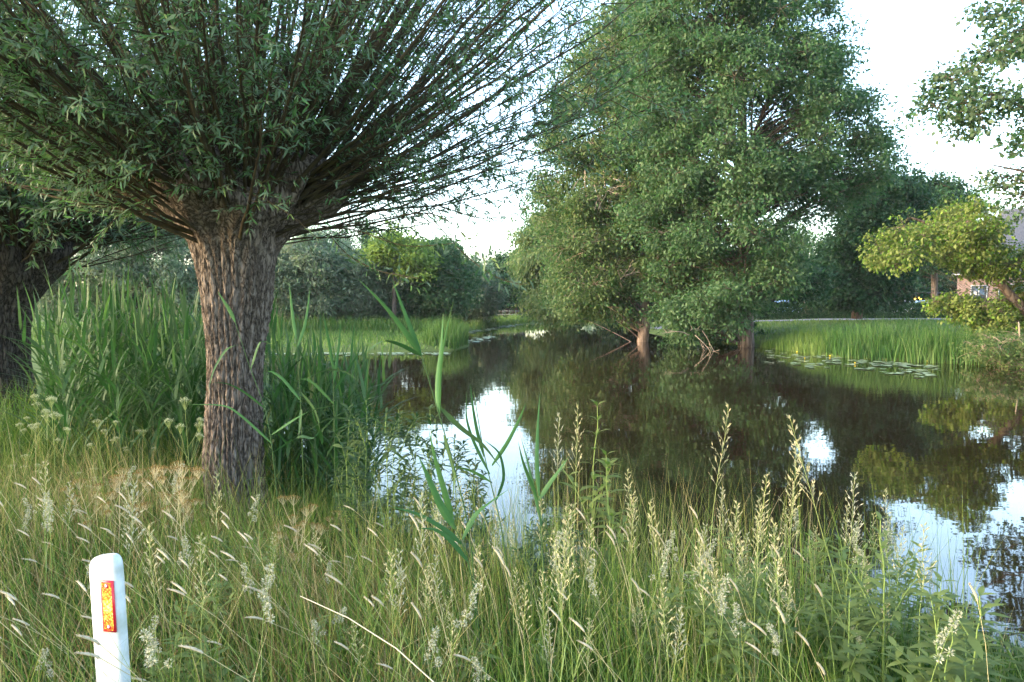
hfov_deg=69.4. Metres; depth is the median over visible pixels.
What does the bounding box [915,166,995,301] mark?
round tree
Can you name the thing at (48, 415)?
meadowsweet
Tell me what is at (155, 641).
cocksfoot stalk
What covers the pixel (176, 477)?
hogweed
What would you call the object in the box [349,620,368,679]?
oat grass stalk
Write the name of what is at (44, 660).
timothy stalk
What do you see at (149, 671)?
leafy herb
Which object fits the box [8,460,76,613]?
oat grass stalk
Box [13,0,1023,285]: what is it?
sky
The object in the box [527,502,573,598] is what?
leafy herb
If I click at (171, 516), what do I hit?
timothy stalk
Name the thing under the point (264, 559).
leafy herb
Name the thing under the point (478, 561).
timothy stalk
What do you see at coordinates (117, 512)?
hogweed
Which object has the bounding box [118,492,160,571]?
timothy stalk
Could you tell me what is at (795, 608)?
timothy stalk
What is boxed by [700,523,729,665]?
oat grass stalk
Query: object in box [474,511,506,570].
willowherb
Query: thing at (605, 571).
leafy herb
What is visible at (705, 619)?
leafy herb
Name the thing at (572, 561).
grass seed head
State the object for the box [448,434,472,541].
willowherb
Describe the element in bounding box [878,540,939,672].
leafy herb
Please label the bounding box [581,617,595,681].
oat grass stalk
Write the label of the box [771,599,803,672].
timothy stalk
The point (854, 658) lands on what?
leafy herb
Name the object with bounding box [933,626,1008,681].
leafy herb
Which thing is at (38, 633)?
timothy stalk
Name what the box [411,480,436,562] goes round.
willowherb
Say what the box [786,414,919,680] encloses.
oat grass stalk
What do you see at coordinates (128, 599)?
timothy stalk
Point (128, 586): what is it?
timothy stalk
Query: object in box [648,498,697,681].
oat grass stalk
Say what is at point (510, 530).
cocksfoot stalk
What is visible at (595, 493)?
leafy herb
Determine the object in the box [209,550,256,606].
timothy stalk
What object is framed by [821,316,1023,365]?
reed bed
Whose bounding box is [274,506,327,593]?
hogweed
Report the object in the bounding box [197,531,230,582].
leafy herb
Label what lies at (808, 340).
reed bed
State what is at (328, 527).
hogweed
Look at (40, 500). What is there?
timothy stalk
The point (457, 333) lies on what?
bank rushes
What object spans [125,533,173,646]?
timothy stalk
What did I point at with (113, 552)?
timothy stalk
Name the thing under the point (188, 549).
timothy stalk
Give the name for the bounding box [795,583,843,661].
leafy herb
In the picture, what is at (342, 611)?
cocksfoot stalk
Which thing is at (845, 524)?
oat grass stalk
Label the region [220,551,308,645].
timothy stalk
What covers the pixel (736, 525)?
oat grass stalk
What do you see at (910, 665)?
leafy herb
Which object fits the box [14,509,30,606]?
cocksfoot stalk
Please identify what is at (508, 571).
timothy stalk
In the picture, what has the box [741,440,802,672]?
oat grass stalk
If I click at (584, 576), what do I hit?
oat grass stalk
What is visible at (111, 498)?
hogweed
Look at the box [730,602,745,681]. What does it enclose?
cocksfoot stalk
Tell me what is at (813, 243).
distant tree
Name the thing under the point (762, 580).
leafy herb
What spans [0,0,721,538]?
pollard willow
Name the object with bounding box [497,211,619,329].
weeping tree
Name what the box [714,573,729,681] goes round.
cocksfoot stalk
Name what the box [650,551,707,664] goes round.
cocksfoot stalk
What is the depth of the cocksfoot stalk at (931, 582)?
3.98 m
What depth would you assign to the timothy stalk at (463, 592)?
3.56 m
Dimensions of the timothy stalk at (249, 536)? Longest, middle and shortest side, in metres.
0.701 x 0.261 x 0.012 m
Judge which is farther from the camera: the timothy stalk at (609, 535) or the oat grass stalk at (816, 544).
the oat grass stalk at (816, 544)
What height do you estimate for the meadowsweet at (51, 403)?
1.131 m
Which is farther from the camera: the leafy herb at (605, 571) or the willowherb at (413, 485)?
the willowherb at (413, 485)
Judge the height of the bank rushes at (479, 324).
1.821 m
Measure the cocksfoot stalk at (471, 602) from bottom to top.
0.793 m
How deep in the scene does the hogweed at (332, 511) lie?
5.60 m
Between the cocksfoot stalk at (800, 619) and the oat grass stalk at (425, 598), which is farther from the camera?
the cocksfoot stalk at (800, 619)
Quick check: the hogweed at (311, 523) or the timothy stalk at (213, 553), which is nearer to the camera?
the timothy stalk at (213, 553)
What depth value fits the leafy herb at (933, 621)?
2.87 m
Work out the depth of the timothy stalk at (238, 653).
2.93 m
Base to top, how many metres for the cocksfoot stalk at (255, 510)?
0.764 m
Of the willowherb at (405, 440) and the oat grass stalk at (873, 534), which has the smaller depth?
the oat grass stalk at (873, 534)
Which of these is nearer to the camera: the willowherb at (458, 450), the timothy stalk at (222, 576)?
the timothy stalk at (222, 576)
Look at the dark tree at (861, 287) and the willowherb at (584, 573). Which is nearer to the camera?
the willowherb at (584, 573)
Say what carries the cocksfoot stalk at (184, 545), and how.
on the ground at (394, 348)
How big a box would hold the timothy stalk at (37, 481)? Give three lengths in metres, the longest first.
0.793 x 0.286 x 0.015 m
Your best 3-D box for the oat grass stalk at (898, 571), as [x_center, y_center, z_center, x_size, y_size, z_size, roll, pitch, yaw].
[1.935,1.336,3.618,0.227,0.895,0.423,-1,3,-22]
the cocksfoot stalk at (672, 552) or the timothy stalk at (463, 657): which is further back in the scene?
the cocksfoot stalk at (672, 552)
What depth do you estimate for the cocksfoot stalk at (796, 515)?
4.75 m
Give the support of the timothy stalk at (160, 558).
on the ground at (394, 348)
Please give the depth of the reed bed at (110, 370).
7.22 m
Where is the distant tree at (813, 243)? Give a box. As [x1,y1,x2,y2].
[786,231,825,260]
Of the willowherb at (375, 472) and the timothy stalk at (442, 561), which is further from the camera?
the willowherb at (375, 472)
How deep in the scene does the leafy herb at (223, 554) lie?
4.40 m
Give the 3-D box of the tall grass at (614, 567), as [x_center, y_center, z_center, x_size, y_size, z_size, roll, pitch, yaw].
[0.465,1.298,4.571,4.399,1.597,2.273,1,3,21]
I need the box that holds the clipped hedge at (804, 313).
[753,302,981,319]
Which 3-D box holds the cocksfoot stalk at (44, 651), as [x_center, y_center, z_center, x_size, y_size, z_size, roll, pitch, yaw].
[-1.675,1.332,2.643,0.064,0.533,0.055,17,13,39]
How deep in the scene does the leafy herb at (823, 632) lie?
3.46 m
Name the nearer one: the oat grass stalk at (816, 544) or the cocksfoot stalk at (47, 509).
the cocksfoot stalk at (47, 509)
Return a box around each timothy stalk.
[0,590,95,681]
[0,616,89,666]
[0,622,62,681]
[0,636,83,681]
[3,583,65,677]
[5,595,52,681]
[11,623,51,681]
[12,618,83,667]
[15,483,87,550]
[17,529,85,594]
[22,558,79,585]
[32,477,80,552]
[38,498,93,557]
[42,593,134,652]
[74,509,157,570]
[74,651,141,681]
[76,580,131,676]
[76,634,141,680]
[77,537,162,612]
[78,523,168,632]
[82,558,187,644]
[96,496,166,604]
[100,527,170,585]
[114,505,191,592]
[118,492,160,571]
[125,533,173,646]
[125,581,210,681]
[125,594,159,673]
[129,514,207,608]
[155,554,215,664]
[156,548,240,672]
[162,510,237,607]
[166,587,283,680]
[167,536,239,620]
[171,581,254,680]
[178,644,249,681]
[179,557,243,662]
[207,640,287,681]
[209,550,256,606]
[211,535,280,617]
[218,573,280,673]
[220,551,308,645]
[221,511,261,572]
[222,520,272,638]
[238,531,302,640]
[242,585,341,668]
[244,533,298,618]
[245,616,363,679]
[284,525,363,606]
[305,544,392,654]
[308,543,379,608]
[324,573,419,681]
[330,524,403,629]
[334,641,377,680]
[361,556,432,631]
[364,596,416,680]
[368,527,443,667]
[371,595,424,681]
[376,663,408,681]
[408,513,448,672]
[410,551,454,680]
[411,602,441,677]
[414,497,444,613]
[416,518,462,670]
[435,533,454,664]
[453,653,496,681]
[455,541,464,654]
[462,522,500,635]
[473,556,501,675]
[476,507,507,588]
[492,546,525,679]
[504,565,513,674]
[547,607,593,680]
[558,536,624,637]
[560,593,604,680]
[569,617,616,680]
[577,508,623,626]
[578,641,622,681]
[589,547,627,606]
[605,531,638,675]
[606,525,639,662]
[620,526,649,609]
[630,578,656,680]
[640,588,706,674]
[651,525,694,649]
[689,506,716,583]
[695,528,716,670]
[698,584,753,680]
[729,578,758,670]
[746,642,786,680]
[748,619,801,681]
[771,544,803,680]
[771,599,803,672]
[776,606,790,681]
[793,548,851,681]
[796,631,824,681]
[814,584,835,681]
[816,662,825,679]
[968,583,988,681]
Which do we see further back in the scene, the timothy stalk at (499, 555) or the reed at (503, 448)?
the reed at (503, 448)
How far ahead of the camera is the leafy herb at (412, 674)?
3.30 m
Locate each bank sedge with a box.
[0,370,402,545]
[93,313,451,332]
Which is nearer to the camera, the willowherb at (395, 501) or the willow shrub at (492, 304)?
the willowherb at (395, 501)
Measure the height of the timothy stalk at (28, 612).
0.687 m
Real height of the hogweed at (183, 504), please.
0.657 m
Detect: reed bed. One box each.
[0,258,295,492]
[214,312,425,527]
[760,323,844,354]
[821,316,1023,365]
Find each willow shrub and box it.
[34,201,202,336]
[270,223,368,325]
[293,238,407,322]
[447,253,519,323]
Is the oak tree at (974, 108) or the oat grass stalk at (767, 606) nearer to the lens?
the oat grass stalk at (767, 606)
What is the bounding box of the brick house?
[953,208,1023,309]
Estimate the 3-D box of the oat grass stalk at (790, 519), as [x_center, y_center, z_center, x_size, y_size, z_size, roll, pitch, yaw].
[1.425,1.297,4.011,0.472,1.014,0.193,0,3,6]
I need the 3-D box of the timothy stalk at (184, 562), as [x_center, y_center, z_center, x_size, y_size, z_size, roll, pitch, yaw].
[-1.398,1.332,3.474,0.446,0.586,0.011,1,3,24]
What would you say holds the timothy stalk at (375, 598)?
on the ground at (394, 348)
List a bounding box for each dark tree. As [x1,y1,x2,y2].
[595,277,678,326]
[665,244,845,343]
[799,156,941,319]
[903,270,956,299]
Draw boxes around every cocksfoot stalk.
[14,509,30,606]
[22,498,47,562]
[36,647,54,681]
[41,492,53,618]
[43,499,62,609]
[97,466,135,552]
[139,628,172,681]
[149,615,161,681]
[154,463,184,578]
[177,535,190,660]
[235,494,259,609]
[240,563,260,662]
[251,575,274,670]
[257,563,274,678]
[311,620,327,672]
[324,562,332,642]
[331,606,346,639]
[397,567,409,635]
[424,626,441,681]
[442,583,482,681]
[471,656,490,681]
[507,519,514,601]
[541,531,562,664]
[586,558,596,673]
[635,539,671,680]
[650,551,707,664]
[668,530,678,634]
[686,538,717,663]
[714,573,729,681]
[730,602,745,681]
[765,622,787,681]
[778,586,826,670]
[791,509,799,591]
[851,625,877,680]
[852,527,865,681]
[886,528,904,642]
[923,561,934,641]
[931,609,962,681]
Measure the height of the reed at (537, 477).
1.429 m
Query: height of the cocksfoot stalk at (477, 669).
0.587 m
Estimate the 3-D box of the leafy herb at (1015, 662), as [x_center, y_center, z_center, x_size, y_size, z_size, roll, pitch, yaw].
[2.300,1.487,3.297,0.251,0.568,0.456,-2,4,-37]
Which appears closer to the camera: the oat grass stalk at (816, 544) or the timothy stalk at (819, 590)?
the timothy stalk at (819, 590)
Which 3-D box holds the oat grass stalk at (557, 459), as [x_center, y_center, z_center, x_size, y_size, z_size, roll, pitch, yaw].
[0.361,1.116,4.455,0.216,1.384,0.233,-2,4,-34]
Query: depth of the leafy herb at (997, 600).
3.44 m
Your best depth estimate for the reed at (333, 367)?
5.61 m
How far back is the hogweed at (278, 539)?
4.55 m
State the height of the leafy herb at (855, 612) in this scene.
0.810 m
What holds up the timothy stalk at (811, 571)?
on the ground at (394, 348)
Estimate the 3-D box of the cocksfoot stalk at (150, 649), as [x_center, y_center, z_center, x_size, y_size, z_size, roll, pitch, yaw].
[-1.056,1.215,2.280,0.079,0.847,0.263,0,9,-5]
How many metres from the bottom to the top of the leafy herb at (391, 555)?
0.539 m
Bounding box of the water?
[264,323,1023,664]
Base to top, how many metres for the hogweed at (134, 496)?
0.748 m
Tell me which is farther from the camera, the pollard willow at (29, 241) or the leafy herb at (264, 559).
the pollard willow at (29, 241)
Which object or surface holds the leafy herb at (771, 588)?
on the ground at (394, 348)
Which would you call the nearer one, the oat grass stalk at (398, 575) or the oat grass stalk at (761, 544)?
the oat grass stalk at (398, 575)
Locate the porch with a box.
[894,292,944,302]
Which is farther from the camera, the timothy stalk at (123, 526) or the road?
the road
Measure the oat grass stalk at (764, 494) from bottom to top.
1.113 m
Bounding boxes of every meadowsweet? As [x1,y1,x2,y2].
[8,454,40,507]
[15,401,51,447]
[31,394,70,516]
[31,411,63,459]
[75,467,97,497]
[86,419,118,486]
[122,429,155,486]
[164,397,203,522]
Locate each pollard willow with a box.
[0,0,418,428]
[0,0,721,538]
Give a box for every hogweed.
[61,477,123,551]
[72,491,103,547]
[95,492,140,566]
[100,473,151,553]
[107,466,162,579]
[114,477,153,564]
[133,465,184,530]
[141,497,193,575]
[146,464,206,580]
[149,465,200,580]
[156,459,202,551]
[160,485,191,517]
[162,481,204,547]
[174,502,207,530]
[195,510,223,572]
[263,523,298,574]
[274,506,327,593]
[278,493,317,596]
[313,516,338,556]
[323,510,352,533]
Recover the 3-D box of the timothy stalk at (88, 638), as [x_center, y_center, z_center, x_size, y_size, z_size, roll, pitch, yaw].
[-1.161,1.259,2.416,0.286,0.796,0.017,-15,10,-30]
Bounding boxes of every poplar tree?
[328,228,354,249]
[352,218,378,251]
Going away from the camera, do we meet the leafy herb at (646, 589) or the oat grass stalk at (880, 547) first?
the oat grass stalk at (880, 547)
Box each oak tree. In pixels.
[853,191,1023,338]
[883,0,1023,224]
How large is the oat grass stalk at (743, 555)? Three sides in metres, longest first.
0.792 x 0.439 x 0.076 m
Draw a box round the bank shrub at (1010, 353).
[947,322,1023,368]
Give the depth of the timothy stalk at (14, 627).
2.81 m
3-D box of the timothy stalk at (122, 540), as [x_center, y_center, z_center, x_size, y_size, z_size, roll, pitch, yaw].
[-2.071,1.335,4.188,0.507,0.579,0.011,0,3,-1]
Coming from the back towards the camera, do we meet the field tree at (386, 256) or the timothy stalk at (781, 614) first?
the field tree at (386, 256)
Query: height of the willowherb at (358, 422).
1.406 m
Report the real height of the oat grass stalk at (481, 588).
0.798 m
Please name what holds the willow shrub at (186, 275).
on the ground at (394, 348)
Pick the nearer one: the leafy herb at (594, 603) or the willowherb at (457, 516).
the leafy herb at (594, 603)
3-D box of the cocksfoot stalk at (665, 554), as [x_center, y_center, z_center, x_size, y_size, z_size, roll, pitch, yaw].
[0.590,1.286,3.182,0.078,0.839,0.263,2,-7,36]
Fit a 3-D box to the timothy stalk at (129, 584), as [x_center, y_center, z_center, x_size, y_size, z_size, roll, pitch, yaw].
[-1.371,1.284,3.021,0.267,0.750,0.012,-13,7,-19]
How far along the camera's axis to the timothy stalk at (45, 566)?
3.63 m
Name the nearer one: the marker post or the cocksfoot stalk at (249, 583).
the marker post
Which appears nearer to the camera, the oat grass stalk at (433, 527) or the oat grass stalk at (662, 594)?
the oat grass stalk at (662, 594)
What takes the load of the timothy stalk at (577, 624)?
on the ground at (394, 348)
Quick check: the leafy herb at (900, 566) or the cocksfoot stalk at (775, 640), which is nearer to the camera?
the cocksfoot stalk at (775, 640)
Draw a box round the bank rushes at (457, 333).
[417,313,474,349]
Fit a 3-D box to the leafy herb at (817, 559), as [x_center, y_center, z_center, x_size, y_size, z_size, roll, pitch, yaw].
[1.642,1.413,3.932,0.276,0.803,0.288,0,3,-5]
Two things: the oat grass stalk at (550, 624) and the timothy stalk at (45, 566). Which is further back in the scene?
the timothy stalk at (45, 566)
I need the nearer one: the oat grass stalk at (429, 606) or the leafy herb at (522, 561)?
the oat grass stalk at (429, 606)
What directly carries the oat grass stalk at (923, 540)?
on the ground at (394, 348)
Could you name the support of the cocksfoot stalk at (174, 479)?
on the ground at (394, 348)
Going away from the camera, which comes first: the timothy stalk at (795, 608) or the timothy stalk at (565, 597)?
the timothy stalk at (565, 597)
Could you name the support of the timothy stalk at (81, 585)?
on the ground at (394, 348)
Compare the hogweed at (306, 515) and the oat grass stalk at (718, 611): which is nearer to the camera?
the oat grass stalk at (718, 611)
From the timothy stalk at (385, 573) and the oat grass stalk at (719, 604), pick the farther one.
the timothy stalk at (385, 573)
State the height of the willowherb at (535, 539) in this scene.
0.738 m
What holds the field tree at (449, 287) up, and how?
on the ground at (394, 348)
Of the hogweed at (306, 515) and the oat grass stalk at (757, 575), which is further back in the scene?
the hogweed at (306, 515)
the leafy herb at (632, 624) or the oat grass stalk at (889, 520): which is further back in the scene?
the oat grass stalk at (889, 520)
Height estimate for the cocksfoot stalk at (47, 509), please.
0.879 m
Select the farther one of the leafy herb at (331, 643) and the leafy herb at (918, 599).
the leafy herb at (918, 599)
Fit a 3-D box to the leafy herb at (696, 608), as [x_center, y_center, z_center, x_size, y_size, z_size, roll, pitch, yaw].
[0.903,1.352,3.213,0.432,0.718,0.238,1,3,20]
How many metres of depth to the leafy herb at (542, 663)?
3.43 m
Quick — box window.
[970,285,987,302]
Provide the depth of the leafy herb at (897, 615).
3.24 m
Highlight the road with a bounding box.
[651,318,944,328]
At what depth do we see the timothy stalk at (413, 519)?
3.45 m
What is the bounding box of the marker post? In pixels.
[89,553,130,681]
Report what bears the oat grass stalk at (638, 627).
on the ground at (394, 348)
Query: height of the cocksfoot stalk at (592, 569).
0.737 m
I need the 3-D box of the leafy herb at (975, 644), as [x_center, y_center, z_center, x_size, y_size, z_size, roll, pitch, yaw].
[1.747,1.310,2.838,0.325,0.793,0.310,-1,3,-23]
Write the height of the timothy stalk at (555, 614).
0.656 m
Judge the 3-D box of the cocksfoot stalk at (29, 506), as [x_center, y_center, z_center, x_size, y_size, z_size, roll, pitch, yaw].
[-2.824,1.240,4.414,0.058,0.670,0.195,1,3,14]
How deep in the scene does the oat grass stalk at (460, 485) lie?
4.81 m
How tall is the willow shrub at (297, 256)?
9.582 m
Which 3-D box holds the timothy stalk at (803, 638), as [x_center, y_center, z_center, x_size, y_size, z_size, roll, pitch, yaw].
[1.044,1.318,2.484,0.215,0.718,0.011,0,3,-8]
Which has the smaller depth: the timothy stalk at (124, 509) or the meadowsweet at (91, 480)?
the timothy stalk at (124, 509)
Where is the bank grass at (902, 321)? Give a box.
[754,317,982,360]
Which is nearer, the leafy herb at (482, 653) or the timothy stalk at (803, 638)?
the timothy stalk at (803, 638)
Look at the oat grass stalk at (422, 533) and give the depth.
3.26 m
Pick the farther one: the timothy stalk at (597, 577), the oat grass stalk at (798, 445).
the timothy stalk at (597, 577)
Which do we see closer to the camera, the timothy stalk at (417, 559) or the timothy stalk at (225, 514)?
the timothy stalk at (417, 559)
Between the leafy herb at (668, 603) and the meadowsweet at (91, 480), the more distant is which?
the meadowsweet at (91, 480)
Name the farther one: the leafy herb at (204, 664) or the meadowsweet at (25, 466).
the meadowsweet at (25, 466)
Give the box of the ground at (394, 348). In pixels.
[0,310,1016,681]
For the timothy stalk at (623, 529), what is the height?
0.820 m
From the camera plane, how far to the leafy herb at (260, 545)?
4.65 m
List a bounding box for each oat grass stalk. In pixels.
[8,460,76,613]
[50,481,86,598]
[70,481,169,658]
[119,500,148,598]
[143,522,182,681]
[167,472,224,638]
[171,533,215,681]
[177,536,194,633]
[267,532,286,612]
[312,526,354,631]
[344,551,409,681]
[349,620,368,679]
[388,548,432,681]
[401,491,429,677]
[404,588,455,681]
[410,569,457,671]
[414,554,449,670]
[416,499,444,654]
[418,563,444,680]
[429,487,444,598]
[432,484,462,645]
[441,612,459,681]
[456,476,477,568]
[471,510,501,624]
[472,544,496,674]
[496,580,532,681]
[503,568,556,678]
[526,528,574,681]
[529,499,561,627]
[530,403,584,636]
[530,506,607,679]
[536,569,579,681]
[540,502,576,670]
[541,620,555,673]
[544,518,594,681]
[547,526,614,681]
[549,413,575,617]
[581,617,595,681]
[589,497,652,678]
[589,571,632,661]
[619,587,680,681]
[624,469,679,649]
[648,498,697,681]
[657,579,679,674]
[666,605,687,681]
[678,402,730,679]
[690,535,773,681]
[696,518,786,681]
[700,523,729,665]
[706,554,782,681]
[709,515,774,681]
[710,557,767,681]
[710,580,736,681]
[716,487,729,597]
[719,472,770,670]
[726,500,782,679]
[729,532,750,609]
[730,497,774,659]
[736,538,774,681]
[740,579,794,679]
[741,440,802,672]
[769,522,781,625]
[773,485,798,624]
[781,508,794,625]
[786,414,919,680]
[812,525,825,607]
[825,472,868,681]
[828,513,864,626]
[840,504,850,587]
[847,555,871,681]
[861,601,893,679]
[867,512,898,622]
[868,520,889,636]
[881,488,923,626]
[885,525,922,678]
[908,522,936,669]
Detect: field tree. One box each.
[353,220,444,322]
[387,234,491,323]
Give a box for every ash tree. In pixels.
[507,0,719,341]
[593,0,928,350]
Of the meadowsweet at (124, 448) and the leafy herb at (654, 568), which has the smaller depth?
the leafy herb at (654, 568)
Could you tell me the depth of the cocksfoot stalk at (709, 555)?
3.53 m
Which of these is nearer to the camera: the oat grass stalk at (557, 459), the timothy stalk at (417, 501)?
the timothy stalk at (417, 501)
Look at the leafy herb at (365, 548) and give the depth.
4.60 m
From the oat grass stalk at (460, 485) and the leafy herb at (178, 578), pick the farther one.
the oat grass stalk at (460, 485)
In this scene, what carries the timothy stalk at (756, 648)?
on the ground at (394, 348)
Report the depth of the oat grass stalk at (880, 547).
4.25 m
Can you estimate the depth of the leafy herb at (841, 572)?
3.89 m
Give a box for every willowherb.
[327,464,356,551]
[328,415,370,550]
[332,491,363,563]
[340,395,375,542]
[343,420,367,535]
[343,428,378,542]
[353,494,378,558]
[356,415,395,541]
[357,485,382,564]
[370,495,395,537]
[372,494,389,549]
[376,407,411,564]
[377,481,410,535]
[382,453,416,568]
[384,405,422,553]
[385,493,403,540]
[392,417,422,538]
[399,474,436,564]
[403,470,422,545]
[407,404,443,568]
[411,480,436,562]
[415,481,443,576]
[422,413,469,523]
[428,483,455,572]
[435,522,459,589]
[443,506,465,574]
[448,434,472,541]
[449,481,489,571]
[453,517,477,580]
[458,448,487,556]
[463,474,492,556]
[464,544,491,608]
[465,515,494,587]
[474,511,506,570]
[508,537,550,626]
[512,575,539,639]
[518,516,554,614]
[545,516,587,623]
[549,530,583,599]
[572,563,598,593]
[583,554,615,590]
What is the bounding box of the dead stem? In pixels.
[300,596,433,681]
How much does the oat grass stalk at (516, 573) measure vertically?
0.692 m
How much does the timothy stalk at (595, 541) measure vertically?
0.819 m
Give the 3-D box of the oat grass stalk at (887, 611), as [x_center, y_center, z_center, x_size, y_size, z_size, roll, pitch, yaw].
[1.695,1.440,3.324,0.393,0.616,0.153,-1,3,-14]
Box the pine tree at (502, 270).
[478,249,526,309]
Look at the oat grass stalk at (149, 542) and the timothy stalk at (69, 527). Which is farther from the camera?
the timothy stalk at (69, 527)
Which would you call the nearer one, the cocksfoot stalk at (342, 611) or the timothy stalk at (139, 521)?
the cocksfoot stalk at (342, 611)
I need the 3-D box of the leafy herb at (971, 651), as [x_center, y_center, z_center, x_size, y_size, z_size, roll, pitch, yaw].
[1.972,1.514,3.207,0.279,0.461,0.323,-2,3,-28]
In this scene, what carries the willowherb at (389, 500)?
on the ground at (394, 348)
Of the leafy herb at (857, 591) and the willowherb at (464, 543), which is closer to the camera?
the leafy herb at (857, 591)
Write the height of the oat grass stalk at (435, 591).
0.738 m
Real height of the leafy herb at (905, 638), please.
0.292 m
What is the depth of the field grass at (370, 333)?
42.65 m
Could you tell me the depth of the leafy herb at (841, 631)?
3.73 m
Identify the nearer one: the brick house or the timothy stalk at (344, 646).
the timothy stalk at (344, 646)
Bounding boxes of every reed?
[189,292,334,548]
[262,285,365,554]
[292,313,384,530]
[362,280,500,650]
[394,433,508,681]
[425,384,525,665]
[518,397,567,652]
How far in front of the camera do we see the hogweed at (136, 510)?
4.83 m
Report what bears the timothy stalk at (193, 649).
on the ground at (394, 348)
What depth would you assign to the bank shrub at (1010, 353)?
27.45 m
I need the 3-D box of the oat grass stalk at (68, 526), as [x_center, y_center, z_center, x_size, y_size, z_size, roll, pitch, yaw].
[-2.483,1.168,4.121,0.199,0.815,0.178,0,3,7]
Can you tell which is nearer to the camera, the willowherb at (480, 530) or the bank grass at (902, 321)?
the willowherb at (480, 530)
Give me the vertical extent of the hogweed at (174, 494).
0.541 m
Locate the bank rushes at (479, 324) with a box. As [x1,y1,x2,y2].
[469,314,543,329]
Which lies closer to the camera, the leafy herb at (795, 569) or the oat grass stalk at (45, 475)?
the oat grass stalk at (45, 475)
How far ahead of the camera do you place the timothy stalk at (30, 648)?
2.58 m
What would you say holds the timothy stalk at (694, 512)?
on the ground at (394, 348)
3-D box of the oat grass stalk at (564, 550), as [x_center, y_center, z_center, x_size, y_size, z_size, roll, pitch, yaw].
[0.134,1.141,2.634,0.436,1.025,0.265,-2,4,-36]
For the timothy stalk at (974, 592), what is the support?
on the ground at (394, 348)
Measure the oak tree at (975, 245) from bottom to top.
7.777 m
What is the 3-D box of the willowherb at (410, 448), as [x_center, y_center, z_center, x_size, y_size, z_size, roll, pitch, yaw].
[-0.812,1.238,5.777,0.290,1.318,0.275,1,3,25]
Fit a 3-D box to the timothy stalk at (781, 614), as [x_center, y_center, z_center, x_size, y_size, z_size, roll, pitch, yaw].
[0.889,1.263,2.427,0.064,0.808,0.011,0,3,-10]
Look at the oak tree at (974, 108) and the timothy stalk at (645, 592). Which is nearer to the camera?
the timothy stalk at (645, 592)
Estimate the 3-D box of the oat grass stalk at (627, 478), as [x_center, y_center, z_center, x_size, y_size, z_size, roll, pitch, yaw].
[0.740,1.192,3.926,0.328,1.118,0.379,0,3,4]
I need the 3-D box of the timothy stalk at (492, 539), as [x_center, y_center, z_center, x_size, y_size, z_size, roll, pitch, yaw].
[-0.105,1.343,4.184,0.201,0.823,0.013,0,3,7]
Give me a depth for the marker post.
2.44 m
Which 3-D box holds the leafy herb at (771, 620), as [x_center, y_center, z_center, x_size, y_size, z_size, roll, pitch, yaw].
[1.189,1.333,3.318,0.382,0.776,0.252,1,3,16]
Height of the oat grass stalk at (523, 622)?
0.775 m
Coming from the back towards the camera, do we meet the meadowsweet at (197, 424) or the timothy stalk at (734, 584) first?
the meadowsweet at (197, 424)
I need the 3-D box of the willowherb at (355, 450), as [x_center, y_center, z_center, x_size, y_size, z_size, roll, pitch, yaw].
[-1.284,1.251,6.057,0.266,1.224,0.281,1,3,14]
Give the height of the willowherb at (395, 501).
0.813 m
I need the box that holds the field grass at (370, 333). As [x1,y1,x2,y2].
[31,316,513,351]
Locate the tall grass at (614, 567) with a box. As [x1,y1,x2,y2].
[325,441,997,681]
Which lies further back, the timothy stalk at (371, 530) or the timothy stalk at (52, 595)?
the timothy stalk at (371, 530)
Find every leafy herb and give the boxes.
[141,638,216,681]
[156,566,191,607]
[160,632,260,681]
[162,552,210,594]
[167,580,234,681]
[169,663,211,681]
[189,568,234,650]
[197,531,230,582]
[198,559,224,591]
[199,577,241,625]
[204,537,254,612]
[207,535,243,572]
[241,544,285,620]
[242,530,275,573]
[300,613,354,679]
[343,534,380,589]
[364,540,408,637]
[392,637,443,681]
[409,553,448,644]
[423,641,501,681]
[456,587,502,612]
[509,555,535,581]
[518,635,570,680]
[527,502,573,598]
[546,530,565,579]
[558,399,621,606]
[566,589,628,658]
[589,448,642,611]
[597,546,623,606]
[609,602,674,681]
[634,558,671,589]
[638,575,654,610]
[640,582,688,681]
[669,566,770,681]
[696,607,753,681]
[697,525,774,659]
[697,578,748,662]
[714,563,767,681]
[733,556,783,637]
[735,551,818,681]
[742,551,787,628]
[746,551,780,644]
[775,539,827,633]
[793,567,848,680]
[795,529,846,674]
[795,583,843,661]
[818,534,866,669]
[823,597,863,676]
[824,581,891,681]
[830,543,912,681]
[833,511,932,681]
[835,565,908,647]
[849,529,927,669]
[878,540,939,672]
[880,612,972,681]
[885,570,969,681]
[893,628,927,680]
[898,560,931,641]
[903,598,1010,668]
[907,647,979,681]
[912,585,1006,681]
[918,633,1004,680]
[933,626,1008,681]
[948,642,1005,681]
[985,623,1023,681]
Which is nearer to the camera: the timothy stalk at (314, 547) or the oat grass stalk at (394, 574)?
the oat grass stalk at (394, 574)
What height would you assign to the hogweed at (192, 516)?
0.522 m
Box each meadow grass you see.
[0,418,1023,681]
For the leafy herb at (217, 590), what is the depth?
3.57 m
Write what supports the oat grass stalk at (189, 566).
on the ground at (394, 348)
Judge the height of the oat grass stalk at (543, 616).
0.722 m
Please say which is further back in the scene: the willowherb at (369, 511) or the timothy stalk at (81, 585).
the willowherb at (369, 511)
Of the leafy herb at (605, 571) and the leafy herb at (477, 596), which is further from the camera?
the leafy herb at (605, 571)

